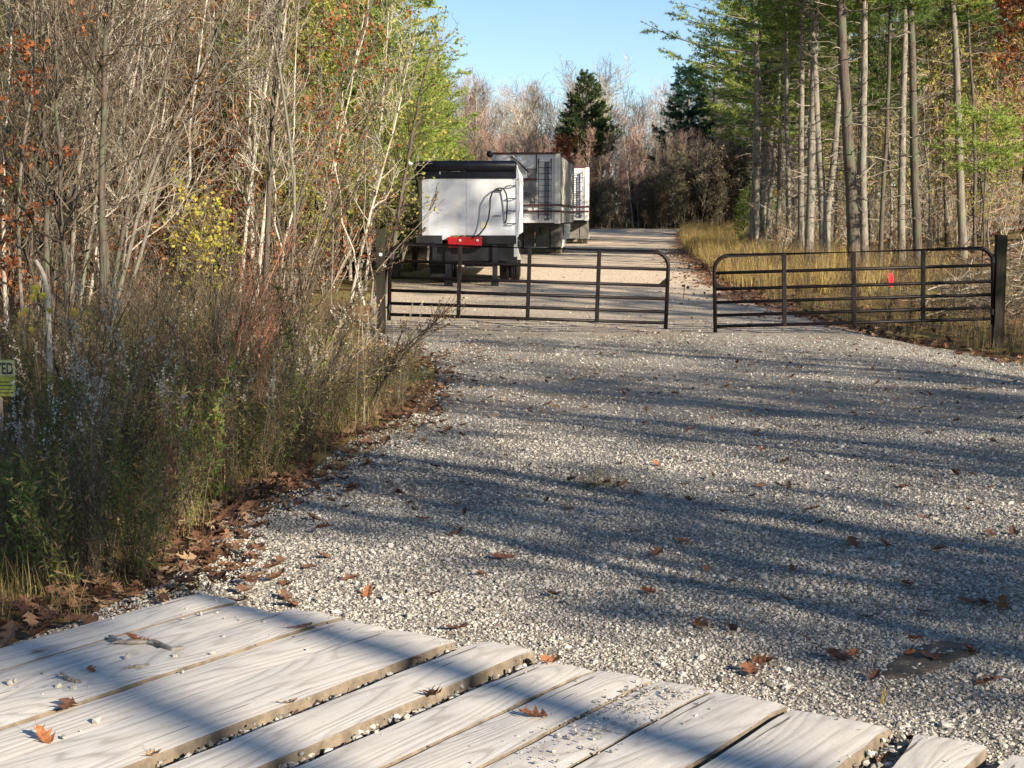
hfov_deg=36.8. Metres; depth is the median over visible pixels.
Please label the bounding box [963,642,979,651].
oak leaf
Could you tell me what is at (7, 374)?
notice sign
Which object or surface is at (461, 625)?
oak leaf
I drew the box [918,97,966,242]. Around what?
understorey tree
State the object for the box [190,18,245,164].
birch whip
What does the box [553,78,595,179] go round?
bare tree
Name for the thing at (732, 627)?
oak leaf
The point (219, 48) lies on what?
leafy tree
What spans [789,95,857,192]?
pine tree
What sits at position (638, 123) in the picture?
bare tree
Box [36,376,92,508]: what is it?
weed clump
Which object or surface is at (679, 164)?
dark shrub
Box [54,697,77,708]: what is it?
oak leaf
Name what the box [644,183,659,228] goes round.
dark shrub
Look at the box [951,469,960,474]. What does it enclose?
oak leaf
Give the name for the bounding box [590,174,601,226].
dark shrub
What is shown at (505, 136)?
birch sapling
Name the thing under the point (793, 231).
brush pile growth
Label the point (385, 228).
leafy bush
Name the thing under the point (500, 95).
bare tree
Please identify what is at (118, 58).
birch tree
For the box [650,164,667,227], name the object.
dark shrub
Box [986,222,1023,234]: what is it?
fallen log
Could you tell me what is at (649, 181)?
dark shrub
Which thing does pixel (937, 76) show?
understorey tree
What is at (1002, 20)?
oak tree
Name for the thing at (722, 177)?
dark shrub
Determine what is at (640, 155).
birch sapling
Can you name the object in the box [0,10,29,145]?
leafy tree
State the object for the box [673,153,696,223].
dark shrub
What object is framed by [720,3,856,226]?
pine tree
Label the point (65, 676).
broken stick
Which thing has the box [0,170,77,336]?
leafy bush
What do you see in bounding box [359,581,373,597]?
oak leaf
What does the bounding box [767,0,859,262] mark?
pine tree
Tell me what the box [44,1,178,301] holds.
bare tree
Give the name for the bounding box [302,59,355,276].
golden sapling
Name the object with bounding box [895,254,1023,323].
brush heap
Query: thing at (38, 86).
leafy tree
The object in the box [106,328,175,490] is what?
weed clump
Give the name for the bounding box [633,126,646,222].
birch sapling
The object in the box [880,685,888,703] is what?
stubble
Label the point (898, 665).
mud patch
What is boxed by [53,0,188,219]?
oak tree
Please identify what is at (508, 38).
sky
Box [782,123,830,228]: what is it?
understorey tree
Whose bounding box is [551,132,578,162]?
leafy shrub
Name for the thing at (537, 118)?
bare tree
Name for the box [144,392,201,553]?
weed clump
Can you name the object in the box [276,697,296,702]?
oak leaf
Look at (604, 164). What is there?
birch sapling
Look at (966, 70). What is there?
pine tree
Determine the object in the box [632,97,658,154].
bare tree
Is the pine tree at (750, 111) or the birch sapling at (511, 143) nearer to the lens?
the pine tree at (750, 111)
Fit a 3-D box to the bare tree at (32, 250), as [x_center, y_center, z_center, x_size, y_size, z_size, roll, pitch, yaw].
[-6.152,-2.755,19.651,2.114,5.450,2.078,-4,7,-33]
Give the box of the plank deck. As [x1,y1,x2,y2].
[0,594,1023,767]
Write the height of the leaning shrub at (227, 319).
2.126 m
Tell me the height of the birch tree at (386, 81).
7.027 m
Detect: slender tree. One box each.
[0,0,105,389]
[0,0,116,359]
[0,0,179,351]
[0,0,212,316]
[2,0,155,368]
[60,0,221,339]
[85,0,234,302]
[86,0,210,310]
[90,0,283,319]
[112,0,297,323]
[245,0,313,310]
[265,0,398,282]
[353,6,470,293]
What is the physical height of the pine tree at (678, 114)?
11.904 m
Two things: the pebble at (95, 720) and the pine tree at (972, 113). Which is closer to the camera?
the pebble at (95, 720)
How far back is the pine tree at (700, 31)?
114.14 m
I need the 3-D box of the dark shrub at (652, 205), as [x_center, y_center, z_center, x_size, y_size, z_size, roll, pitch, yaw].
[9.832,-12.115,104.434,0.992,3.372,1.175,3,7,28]
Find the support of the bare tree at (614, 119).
on the ground at (92, 608)
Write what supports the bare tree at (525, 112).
on the ground at (92, 608)
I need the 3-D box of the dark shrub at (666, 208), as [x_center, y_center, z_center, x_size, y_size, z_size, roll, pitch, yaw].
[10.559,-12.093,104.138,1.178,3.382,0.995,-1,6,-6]
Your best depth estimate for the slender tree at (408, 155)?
34.49 m
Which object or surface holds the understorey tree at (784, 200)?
on the ground at (92, 608)
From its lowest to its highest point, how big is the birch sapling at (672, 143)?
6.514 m
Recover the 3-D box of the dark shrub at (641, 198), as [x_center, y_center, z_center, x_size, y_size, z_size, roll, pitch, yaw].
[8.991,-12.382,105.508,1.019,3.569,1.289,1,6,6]
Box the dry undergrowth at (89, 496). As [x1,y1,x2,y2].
[0,254,422,592]
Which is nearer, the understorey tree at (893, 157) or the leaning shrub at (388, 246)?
the leaning shrub at (388, 246)
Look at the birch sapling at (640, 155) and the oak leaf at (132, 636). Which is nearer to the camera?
the oak leaf at (132, 636)
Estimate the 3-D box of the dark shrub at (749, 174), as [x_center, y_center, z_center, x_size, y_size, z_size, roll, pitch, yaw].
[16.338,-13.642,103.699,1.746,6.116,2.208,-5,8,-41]
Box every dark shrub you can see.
[589,191,593,219]
[589,194,597,223]
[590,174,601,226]
[591,177,606,227]
[592,189,605,227]
[592,192,599,227]
[600,176,615,228]
[601,175,618,228]
[608,177,622,223]
[610,198,619,228]
[616,185,628,228]
[617,181,627,227]
[622,177,635,225]
[625,192,634,226]
[625,196,633,227]
[627,175,637,221]
[627,182,640,225]
[629,183,639,221]
[631,173,643,218]
[637,178,646,221]
[640,175,653,227]
[640,182,652,220]
[640,191,651,228]
[643,171,655,222]
[643,191,653,228]
[644,173,662,228]
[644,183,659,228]
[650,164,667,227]
[650,180,662,228]
[651,177,667,228]
[653,189,664,223]
[656,164,672,228]
[659,180,674,228]
[662,181,675,228]
[664,162,688,228]
[666,152,681,224]
[668,151,689,226]
[670,148,687,225]
[670,171,691,227]
[673,141,701,218]
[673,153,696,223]
[678,159,693,218]
[682,174,692,223]
[683,179,693,222]
[687,157,707,219]
[689,141,719,224]
[689,174,702,222]
[695,146,720,219]
[697,157,717,224]
[698,168,711,221]
[700,148,718,221]
[701,146,728,225]
[705,140,731,222]
[710,173,721,226]
[712,166,729,226]
[712,169,729,225]
[718,168,733,223]
[720,137,741,225]
[722,152,742,222]
[723,171,739,225]
[724,153,748,218]
[729,135,751,217]
[729,145,752,225]
[732,146,750,218]
[744,140,760,212]
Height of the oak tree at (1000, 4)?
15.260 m
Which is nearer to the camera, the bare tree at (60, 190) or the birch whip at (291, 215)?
the bare tree at (60, 190)
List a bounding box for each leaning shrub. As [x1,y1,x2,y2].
[26,199,171,415]
[181,197,317,402]
[194,206,310,430]
[255,34,413,408]
[280,294,415,428]
[303,183,444,400]
[358,289,467,424]
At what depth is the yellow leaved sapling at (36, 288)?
12.52 m
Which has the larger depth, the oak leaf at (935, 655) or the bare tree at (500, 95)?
the bare tree at (500, 95)
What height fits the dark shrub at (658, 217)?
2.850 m
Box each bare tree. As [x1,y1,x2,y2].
[0,0,71,313]
[0,0,82,359]
[0,0,118,327]
[0,0,130,280]
[0,0,167,362]
[0,0,171,319]
[0,1,116,364]
[1,0,202,325]
[1,2,70,219]
[32,0,216,243]
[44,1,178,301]
[52,0,234,268]
[52,1,120,212]
[64,0,211,312]
[423,44,469,160]
[439,70,468,140]
[450,66,496,159]
[453,66,497,160]
[455,79,498,159]
[457,71,495,160]
[468,75,506,159]
[472,77,506,159]
[477,92,532,151]
[486,78,525,151]
[490,99,507,145]
[499,87,528,151]
[502,73,548,150]
[507,98,542,136]
[508,75,551,149]
[511,82,560,153]
[516,73,550,151]
[526,91,556,151]
[538,85,559,148]
[538,91,562,151]
[547,104,562,144]
[548,53,592,161]
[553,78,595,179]
[555,77,584,154]
[560,76,602,176]
[581,79,630,176]
[583,62,630,178]
[590,53,641,177]
[605,95,639,210]
[611,105,637,187]
[614,101,650,178]
[618,107,647,176]
[620,94,656,222]
[624,89,654,164]
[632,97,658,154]
[634,98,665,174]
[635,113,668,171]
[644,77,673,173]
[656,81,696,164]
[656,100,686,173]
[664,87,700,220]
[705,69,740,217]
[705,98,735,221]
[711,70,747,167]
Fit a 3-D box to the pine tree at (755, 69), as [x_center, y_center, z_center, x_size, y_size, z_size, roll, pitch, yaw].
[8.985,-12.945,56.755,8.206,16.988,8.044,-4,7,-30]
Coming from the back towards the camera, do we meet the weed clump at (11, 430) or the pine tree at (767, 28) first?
the pine tree at (767, 28)
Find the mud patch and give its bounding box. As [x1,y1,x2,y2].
[878,640,975,679]
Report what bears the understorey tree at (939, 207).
on the ground at (92, 608)
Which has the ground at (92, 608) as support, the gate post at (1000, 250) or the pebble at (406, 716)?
the gate post at (1000, 250)
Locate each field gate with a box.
[385,242,669,328]
[712,246,995,332]
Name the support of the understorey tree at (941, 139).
on the ground at (92, 608)
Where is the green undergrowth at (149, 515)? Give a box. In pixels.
[0,283,415,594]
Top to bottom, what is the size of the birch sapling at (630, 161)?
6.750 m
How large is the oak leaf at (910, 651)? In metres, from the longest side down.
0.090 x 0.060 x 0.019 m
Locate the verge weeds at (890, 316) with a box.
[716,230,1023,355]
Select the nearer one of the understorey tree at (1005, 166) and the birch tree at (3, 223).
the birch tree at (3, 223)
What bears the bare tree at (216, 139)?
on the ground at (92, 608)
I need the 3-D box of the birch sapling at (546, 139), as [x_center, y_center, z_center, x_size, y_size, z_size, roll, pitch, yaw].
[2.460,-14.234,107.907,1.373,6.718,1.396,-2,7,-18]
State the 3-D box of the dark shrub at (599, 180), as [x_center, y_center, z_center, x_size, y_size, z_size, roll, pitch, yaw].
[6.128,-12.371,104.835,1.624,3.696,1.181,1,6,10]
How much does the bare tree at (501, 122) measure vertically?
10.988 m
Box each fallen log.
[948,253,1012,280]
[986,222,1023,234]
[1007,233,1023,249]
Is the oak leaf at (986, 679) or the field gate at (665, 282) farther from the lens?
the field gate at (665, 282)
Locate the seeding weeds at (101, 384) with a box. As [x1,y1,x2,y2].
[2,277,428,551]
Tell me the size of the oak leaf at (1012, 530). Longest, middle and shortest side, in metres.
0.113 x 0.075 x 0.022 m
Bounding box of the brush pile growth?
[745,166,1023,251]
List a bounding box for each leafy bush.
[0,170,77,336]
[62,151,191,311]
[144,85,239,295]
[148,161,241,329]
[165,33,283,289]
[180,204,250,309]
[343,129,434,271]
[397,187,429,270]
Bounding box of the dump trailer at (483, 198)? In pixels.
[409,161,522,285]
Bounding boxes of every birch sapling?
[457,130,473,160]
[468,138,479,157]
[479,130,495,160]
[483,132,497,152]
[484,138,495,160]
[491,132,500,151]
[496,130,509,151]
[496,132,510,151]
[506,131,518,151]
[506,132,515,151]
[516,128,528,151]
[518,133,534,151]
[528,128,541,151]
[535,136,544,151]
[544,134,554,151]
[574,123,589,179]
[581,125,595,189]
[587,144,603,185]
[587,151,598,225]
[600,151,611,177]
[601,131,615,184]
[610,154,621,226]
[612,147,624,226]
[613,139,625,224]
[616,140,630,225]
[616,142,631,204]
[618,157,631,227]
[624,132,636,184]
[631,155,641,226]
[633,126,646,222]
[634,143,647,226]
[636,144,648,224]
[639,150,648,224]
[648,139,663,181]
[649,145,658,223]
[657,149,665,169]
[658,133,671,223]
[660,134,675,227]
[665,136,678,225]
[666,136,674,172]
[670,127,679,154]
[671,123,690,225]
[677,128,693,226]
[686,145,702,220]
[687,126,700,157]
[693,128,703,214]
[699,133,710,223]
[711,124,726,223]
[731,131,742,214]
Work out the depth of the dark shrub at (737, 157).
104.07 m
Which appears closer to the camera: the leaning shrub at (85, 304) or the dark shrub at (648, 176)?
the leaning shrub at (85, 304)
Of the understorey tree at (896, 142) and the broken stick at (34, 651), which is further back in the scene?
the understorey tree at (896, 142)
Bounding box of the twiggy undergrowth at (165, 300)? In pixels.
[0,224,417,473]
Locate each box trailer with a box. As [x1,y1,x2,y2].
[486,149,574,253]
[568,166,589,243]
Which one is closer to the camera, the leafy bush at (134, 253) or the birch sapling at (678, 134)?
the leafy bush at (134, 253)
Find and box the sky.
[111,0,1021,210]
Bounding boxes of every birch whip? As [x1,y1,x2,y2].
[0,3,81,301]
[1,8,65,220]
[25,0,98,284]
[44,0,78,256]
[74,0,150,279]
[75,34,165,258]
[84,23,127,309]
[154,0,219,284]
[174,0,246,280]
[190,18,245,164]
[228,0,308,310]
[237,0,303,294]
[240,0,315,297]
[242,0,302,258]
[250,0,310,285]
[284,0,368,304]
[296,41,343,311]
[301,0,383,287]
[353,0,397,305]
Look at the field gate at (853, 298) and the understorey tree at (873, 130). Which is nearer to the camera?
the field gate at (853, 298)
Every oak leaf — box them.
[33,719,55,743]
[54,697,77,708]
[86,665,95,671]
[126,632,155,639]
[145,747,160,754]
[206,570,226,577]
[275,589,302,607]
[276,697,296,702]
[281,622,311,626]
[319,551,330,557]
[337,574,359,579]
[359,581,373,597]
[415,515,431,518]
[418,685,441,694]
[439,622,468,628]
[449,525,463,536]
[490,552,518,558]
[517,705,547,716]
[535,652,560,663]
[547,590,560,594]
[637,584,655,592]
[647,547,662,554]
[675,535,690,541]
[691,616,709,625]
[724,621,738,630]
[739,661,760,674]
[751,653,774,665]
[785,562,797,570]
[825,647,855,660]
[843,648,860,656]
[846,535,860,546]
[860,610,881,616]
[866,667,880,680]
[879,538,891,545]
[899,580,914,583]
[901,649,915,653]
[904,632,924,638]
[921,650,956,659]
[933,542,945,548]
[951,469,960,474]
[956,596,984,602]
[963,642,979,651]
[973,674,1000,684]
[977,596,994,603]
[985,525,997,534]
[993,593,1011,609]
[1008,525,1018,534]
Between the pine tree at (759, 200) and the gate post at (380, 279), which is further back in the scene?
the pine tree at (759, 200)
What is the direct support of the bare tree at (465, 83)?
on the ground at (92, 608)
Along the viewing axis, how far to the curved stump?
13.00 m
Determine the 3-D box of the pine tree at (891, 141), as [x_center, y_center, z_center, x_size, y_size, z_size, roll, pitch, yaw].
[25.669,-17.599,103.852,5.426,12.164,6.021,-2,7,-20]
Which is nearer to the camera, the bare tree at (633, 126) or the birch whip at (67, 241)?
the birch whip at (67, 241)
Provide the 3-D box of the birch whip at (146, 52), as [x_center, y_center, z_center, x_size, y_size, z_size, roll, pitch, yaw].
[-7.285,-5.847,28.858,1.915,9.707,1.638,-1,6,-9]
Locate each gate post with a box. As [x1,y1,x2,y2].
[375,229,385,335]
[991,235,1007,347]
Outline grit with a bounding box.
[13,592,992,767]
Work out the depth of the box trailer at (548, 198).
60.15 m
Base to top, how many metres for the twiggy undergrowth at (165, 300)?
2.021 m
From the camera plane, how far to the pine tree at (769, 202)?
61.26 m
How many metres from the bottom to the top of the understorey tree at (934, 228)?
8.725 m
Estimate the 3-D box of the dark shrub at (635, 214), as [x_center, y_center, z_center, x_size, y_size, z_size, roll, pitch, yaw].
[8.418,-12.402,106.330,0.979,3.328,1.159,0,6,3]
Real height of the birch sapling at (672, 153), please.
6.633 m
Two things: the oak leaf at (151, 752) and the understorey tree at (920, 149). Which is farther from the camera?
the understorey tree at (920, 149)
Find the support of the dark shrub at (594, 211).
on the ground at (92, 608)
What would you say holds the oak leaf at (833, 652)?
on the gravel road
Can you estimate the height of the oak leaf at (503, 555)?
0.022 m
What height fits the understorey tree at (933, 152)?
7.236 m
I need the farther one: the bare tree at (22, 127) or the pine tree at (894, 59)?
the pine tree at (894, 59)
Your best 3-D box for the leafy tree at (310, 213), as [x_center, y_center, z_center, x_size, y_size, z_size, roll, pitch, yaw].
[-5.123,-4.673,31.699,3.682,6.322,2.438,1,6,7]
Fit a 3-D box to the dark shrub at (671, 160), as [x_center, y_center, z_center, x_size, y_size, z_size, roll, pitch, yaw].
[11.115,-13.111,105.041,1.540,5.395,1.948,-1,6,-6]
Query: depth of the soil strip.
34.95 m
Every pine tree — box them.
[638,0,868,244]
[645,63,726,224]
[657,17,750,221]
[674,0,854,241]
[680,0,852,240]
[687,0,836,199]
[688,0,752,222]
[700,12,783,220]
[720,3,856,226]
[723,0,898,232]
[727,21,793,210]
[731,189,759,242]
[733,62,790,237]
[741,0,831,249]
[745,165,783,230]
[746,5,805,241]
[746,30,806,239]
[747,0,860,257]
[755,0,834,252]
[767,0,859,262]
[784,30,874,210]
[788,0,920,230]
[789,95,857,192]
[792,0,899,251]
[803,0,895,275]
[809,14,877,248]
[817,0,921,266]
[820,9,892,237]
[829,12,923,189]
[835,25,934,255]
[846,0,935,271]
[850,6,987,213]
[856,41,909,194]
[860,0,940,264]
[872,0,946,271]
[892,1,946,232]
[897,0,983,246]
[899,8,991,188]
[901,0,991,257]
[921,4,1020,209]
[921,91,1023,278]
[924,21,992,236]
[931,0,1013,251]
[964,6,1023,213]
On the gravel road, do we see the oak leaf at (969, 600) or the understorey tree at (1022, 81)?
the oak leaf at (969, 600)
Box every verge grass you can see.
[0,323,424,632]
[711,252,1023,358]
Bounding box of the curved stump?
[34,259,53,421]
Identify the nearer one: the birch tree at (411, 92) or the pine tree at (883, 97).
the birch tree at (411, 92)
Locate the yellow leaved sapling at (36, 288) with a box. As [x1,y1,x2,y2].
[17,284,78,431]
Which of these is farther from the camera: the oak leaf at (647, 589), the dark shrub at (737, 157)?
the dark shrub at (737, 157)
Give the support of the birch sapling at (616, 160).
on the ground at (92, 608)
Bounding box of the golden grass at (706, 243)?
[677,217,1019,294]
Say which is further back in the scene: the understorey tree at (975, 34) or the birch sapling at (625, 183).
the birch sapling at (625, 183)
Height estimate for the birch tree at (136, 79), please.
9.472 m
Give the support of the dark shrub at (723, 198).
on the ground at (92, 608)
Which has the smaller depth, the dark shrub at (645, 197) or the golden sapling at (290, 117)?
the golden sapling at (290, 117)
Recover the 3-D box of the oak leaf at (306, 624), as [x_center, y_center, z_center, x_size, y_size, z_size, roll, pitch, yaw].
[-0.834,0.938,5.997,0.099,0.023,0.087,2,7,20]
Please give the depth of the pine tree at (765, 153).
63.27 m
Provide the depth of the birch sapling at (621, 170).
105.77 m
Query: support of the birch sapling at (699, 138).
on the ground at (92, 608)
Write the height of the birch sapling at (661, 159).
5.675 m
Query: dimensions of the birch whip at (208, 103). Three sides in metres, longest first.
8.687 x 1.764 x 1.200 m
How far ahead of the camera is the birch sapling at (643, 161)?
114.41 m
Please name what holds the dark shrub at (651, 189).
on the ground at (92, 608)
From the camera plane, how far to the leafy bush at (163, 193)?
33.42 m
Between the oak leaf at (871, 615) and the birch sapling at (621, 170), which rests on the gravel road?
the oak leaf at (871, 615)
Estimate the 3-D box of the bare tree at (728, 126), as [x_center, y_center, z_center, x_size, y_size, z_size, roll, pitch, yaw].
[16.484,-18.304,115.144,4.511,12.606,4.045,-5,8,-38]
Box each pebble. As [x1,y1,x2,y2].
[6,679,12,685]
[91,716,100,723]
[403,713,409,719]
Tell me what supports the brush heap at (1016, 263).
on the ground at (92, 608)
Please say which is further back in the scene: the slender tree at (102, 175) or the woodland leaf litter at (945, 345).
the woodland leaf litter at (945, 345)
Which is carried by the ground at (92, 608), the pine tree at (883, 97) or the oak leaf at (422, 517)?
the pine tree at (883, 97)
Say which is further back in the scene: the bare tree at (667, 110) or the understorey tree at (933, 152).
the bare tree at (667, 110)
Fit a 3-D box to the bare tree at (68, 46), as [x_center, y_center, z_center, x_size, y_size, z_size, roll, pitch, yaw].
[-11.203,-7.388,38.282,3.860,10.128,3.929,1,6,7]
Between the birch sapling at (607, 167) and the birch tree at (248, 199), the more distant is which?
the birch sapling at (607, 167)
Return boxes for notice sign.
[0,347,15,434]
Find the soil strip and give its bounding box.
[664,231,896,340]
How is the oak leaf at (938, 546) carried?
on the gravel road
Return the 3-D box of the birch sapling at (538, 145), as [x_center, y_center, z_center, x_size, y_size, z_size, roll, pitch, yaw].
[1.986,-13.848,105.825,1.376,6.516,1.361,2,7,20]
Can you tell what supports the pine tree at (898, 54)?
on the ground at (92, 608)
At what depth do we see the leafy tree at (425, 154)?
40.69 m
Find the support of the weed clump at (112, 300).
on the ground at (92, 608)
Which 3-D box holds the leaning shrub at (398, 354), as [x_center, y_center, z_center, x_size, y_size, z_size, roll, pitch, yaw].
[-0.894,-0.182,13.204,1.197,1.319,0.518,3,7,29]
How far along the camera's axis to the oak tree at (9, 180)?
16.96 m
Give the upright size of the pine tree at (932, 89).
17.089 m
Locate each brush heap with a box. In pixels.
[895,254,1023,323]
[903,257,1023,320]
[940,231,1023,284]
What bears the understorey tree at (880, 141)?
on the ground at (92, 608)
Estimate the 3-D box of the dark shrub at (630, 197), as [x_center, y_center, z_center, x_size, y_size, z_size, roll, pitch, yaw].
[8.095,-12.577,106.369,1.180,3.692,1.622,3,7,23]
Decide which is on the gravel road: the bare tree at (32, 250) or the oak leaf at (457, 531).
the oak leaf at (457, 531)
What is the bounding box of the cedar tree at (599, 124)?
[554,68,624,164]
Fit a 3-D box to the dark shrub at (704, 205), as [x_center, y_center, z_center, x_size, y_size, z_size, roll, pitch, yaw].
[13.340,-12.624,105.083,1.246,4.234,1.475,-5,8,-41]
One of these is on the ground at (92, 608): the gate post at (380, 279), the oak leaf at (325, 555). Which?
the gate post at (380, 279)
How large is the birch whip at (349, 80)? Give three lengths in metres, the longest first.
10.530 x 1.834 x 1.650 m
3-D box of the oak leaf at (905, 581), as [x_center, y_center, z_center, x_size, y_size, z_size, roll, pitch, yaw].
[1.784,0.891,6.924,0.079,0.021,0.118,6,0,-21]
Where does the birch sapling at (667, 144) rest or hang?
on the ground at (92, 608)
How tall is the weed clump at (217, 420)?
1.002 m
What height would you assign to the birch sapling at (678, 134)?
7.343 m
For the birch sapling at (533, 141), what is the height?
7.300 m
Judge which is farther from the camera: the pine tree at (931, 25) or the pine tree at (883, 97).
the pine tree at (883, 97)
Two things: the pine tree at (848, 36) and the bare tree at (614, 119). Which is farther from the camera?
the bare tree at (614, 119)
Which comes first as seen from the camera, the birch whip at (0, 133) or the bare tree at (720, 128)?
the birch whip at (0, 133)
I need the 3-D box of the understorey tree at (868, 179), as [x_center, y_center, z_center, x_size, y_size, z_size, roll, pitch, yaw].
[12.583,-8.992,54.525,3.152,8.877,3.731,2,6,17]
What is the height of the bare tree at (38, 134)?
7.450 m
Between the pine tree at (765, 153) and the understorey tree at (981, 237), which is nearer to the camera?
the understorey tree at (981, 237)
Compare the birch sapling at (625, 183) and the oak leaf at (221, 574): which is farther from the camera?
the birch sapling at (625, 183)
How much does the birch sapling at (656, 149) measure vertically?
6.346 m
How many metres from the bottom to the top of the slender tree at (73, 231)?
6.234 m
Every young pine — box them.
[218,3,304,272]
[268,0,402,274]
[323,0,436,275]
[332,0,480,275]
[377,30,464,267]
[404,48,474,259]
[413,74,471,160]
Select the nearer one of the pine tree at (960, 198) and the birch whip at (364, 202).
the birch whip at (364, 202)
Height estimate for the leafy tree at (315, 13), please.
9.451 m
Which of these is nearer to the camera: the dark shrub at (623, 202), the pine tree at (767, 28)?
the pine tree at (767, 28)
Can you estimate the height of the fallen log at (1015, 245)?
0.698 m
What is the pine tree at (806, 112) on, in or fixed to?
on the ground at (92, 608)
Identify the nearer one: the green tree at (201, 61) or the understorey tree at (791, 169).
the green tree at (201, 61)
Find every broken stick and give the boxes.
[31,649,47,652]
[58,672,81,682]
[108,635,183,650]
[124,664,149,668]
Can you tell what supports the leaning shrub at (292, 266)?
on the ground at (92, 608)
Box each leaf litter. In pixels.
[0,247,1023,646]
[690,220,1023,348]
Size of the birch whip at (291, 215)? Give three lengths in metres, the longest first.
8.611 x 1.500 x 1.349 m
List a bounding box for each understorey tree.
[737,97,797,230]
[750,105,792,192]
[775,103,798,226]
[781,140,831,193]
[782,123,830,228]
[789,104,844,213]
[815,144,841,215]
[820,48,896,201]
[822,50,889,230]
[823,99,856,212]
[825,11,908,247]
[834,37,909,240]
[840,32,898,210]
[854,8,951,236]
[856,0,980,254]
[866,130,897,208]
[876,120,908,203]
[881,110,909,191]
[883,84,951,251]
[891,127,946,247]
[893,54,976,233]
[894,31,946,176]
[895,19,985,239]
[906,87,949,217]
[907,7,1018,241]
[907,30,966,221]
[908,31,990,222]
[916,2,1022,243]
[918,49,974,180]
[918,96,968,244]
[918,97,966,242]
[921,80,1003,250]
[929,23,1011,235]
[929,24,1022,238]
[931,99,953,190]
[935,67,996,197]
[936,29,1020,236]
[937,114,983,204]
[941,59,1020,239]
[961,0,1023,170]
[962,53,1023,247]
[977,101,1019,222]
[981,98,1022,218]
[982,10,1023,198]
[987,105,1023,193]
[993,16,1023,113]
[997,48,1023,229]
[999,104,1022,195]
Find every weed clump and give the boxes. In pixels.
[0,381,28,483]
[0,451,48,581]
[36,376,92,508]
[70,272,156,539]
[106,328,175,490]
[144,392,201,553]
[177,344,237,505]
[233,270,293,471]
[263,277,339,438]
[351,259,370,430]
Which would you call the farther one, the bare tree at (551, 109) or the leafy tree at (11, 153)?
the bare tree at (551, 109)
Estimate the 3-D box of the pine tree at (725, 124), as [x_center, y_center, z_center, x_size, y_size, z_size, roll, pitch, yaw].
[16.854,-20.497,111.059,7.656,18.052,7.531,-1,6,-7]
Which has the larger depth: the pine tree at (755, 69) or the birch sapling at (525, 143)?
the birch sapling at (525, 143)
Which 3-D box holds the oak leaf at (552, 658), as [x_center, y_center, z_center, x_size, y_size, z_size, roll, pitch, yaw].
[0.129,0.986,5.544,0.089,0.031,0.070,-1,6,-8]
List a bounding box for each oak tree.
[0,0,107,272]
[3,11,116,289]
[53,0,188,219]
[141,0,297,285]
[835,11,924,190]
[940,0,1023,224]
[959,0,1023,83]
[973,0,1023,196]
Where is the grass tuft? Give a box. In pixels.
[575,462,633,487]
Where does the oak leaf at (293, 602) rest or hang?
on the gravel road
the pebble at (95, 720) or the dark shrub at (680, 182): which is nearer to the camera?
the pebble at (95, 720)
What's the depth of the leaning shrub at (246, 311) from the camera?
12.67 m
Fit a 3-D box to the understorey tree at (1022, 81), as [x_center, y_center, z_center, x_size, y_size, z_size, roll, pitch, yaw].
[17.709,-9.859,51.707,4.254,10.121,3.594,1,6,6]
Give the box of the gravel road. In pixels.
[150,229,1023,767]
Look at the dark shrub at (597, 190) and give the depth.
104.48 m
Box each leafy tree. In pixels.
[0,0,94,300]
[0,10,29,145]
[0,10,38,156]
[0,110,54,202]
[3,0,95,176]
[81,0,245,288]
[169,8,357,294]
[173,0,271,124]
[175,2,267,196]
[193,0,353,284]
[202,0,403,289]
[297,5,395,166]
[335,0,464,272]
[342,0,464,271]
[406,78,454,259]
[440,111,471,155]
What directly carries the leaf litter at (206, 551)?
on the ground at (92, 608)
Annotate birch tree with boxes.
[0,0,70,355]
[0,0,216,313]
[28,2,225,197]
[48,5,165,144]
[64,0,212,311]
[113,0,231,282]
[143,0,351,305]
[159,0,242,267]
[200,0,318,316]
[224,0,330,293]
[281,0,422,288]
[318,0,458,300]
[327,0,443,290]
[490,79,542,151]
[608,52,639,226]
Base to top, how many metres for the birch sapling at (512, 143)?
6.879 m
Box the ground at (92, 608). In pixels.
[0,214,1023,647]
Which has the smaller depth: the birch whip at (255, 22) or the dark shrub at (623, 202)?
the birch whip at (255, 22)
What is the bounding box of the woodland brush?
[0,142,462,322]
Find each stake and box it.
[889,273,893,299]
[993,327,996,347]
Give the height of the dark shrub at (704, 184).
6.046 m
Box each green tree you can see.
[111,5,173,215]
[153,0,267,293]
[242,0,386,283]
[302,0,399,279]
[352,17,449,268]
[404,44,463,252]
[422,53,466,160]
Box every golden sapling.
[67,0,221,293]
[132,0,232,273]
[156,0,269,281]
[212,0,316,274]
[215,3,343,286]
[219,59,307,272]
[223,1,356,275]
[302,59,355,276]
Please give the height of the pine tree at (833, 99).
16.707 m
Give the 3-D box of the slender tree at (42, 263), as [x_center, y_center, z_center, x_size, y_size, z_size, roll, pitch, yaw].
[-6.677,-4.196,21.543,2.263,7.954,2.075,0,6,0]
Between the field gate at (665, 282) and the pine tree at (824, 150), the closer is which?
the field gate at (665, 282)
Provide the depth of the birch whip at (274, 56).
34.81 m
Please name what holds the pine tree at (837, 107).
on the ground at (92, 608)
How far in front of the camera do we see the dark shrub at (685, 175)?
105.63 m
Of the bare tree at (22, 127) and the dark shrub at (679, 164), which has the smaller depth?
the bare tree at (22, 127)
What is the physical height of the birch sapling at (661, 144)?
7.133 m
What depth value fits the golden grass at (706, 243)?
43.07 m
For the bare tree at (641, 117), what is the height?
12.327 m

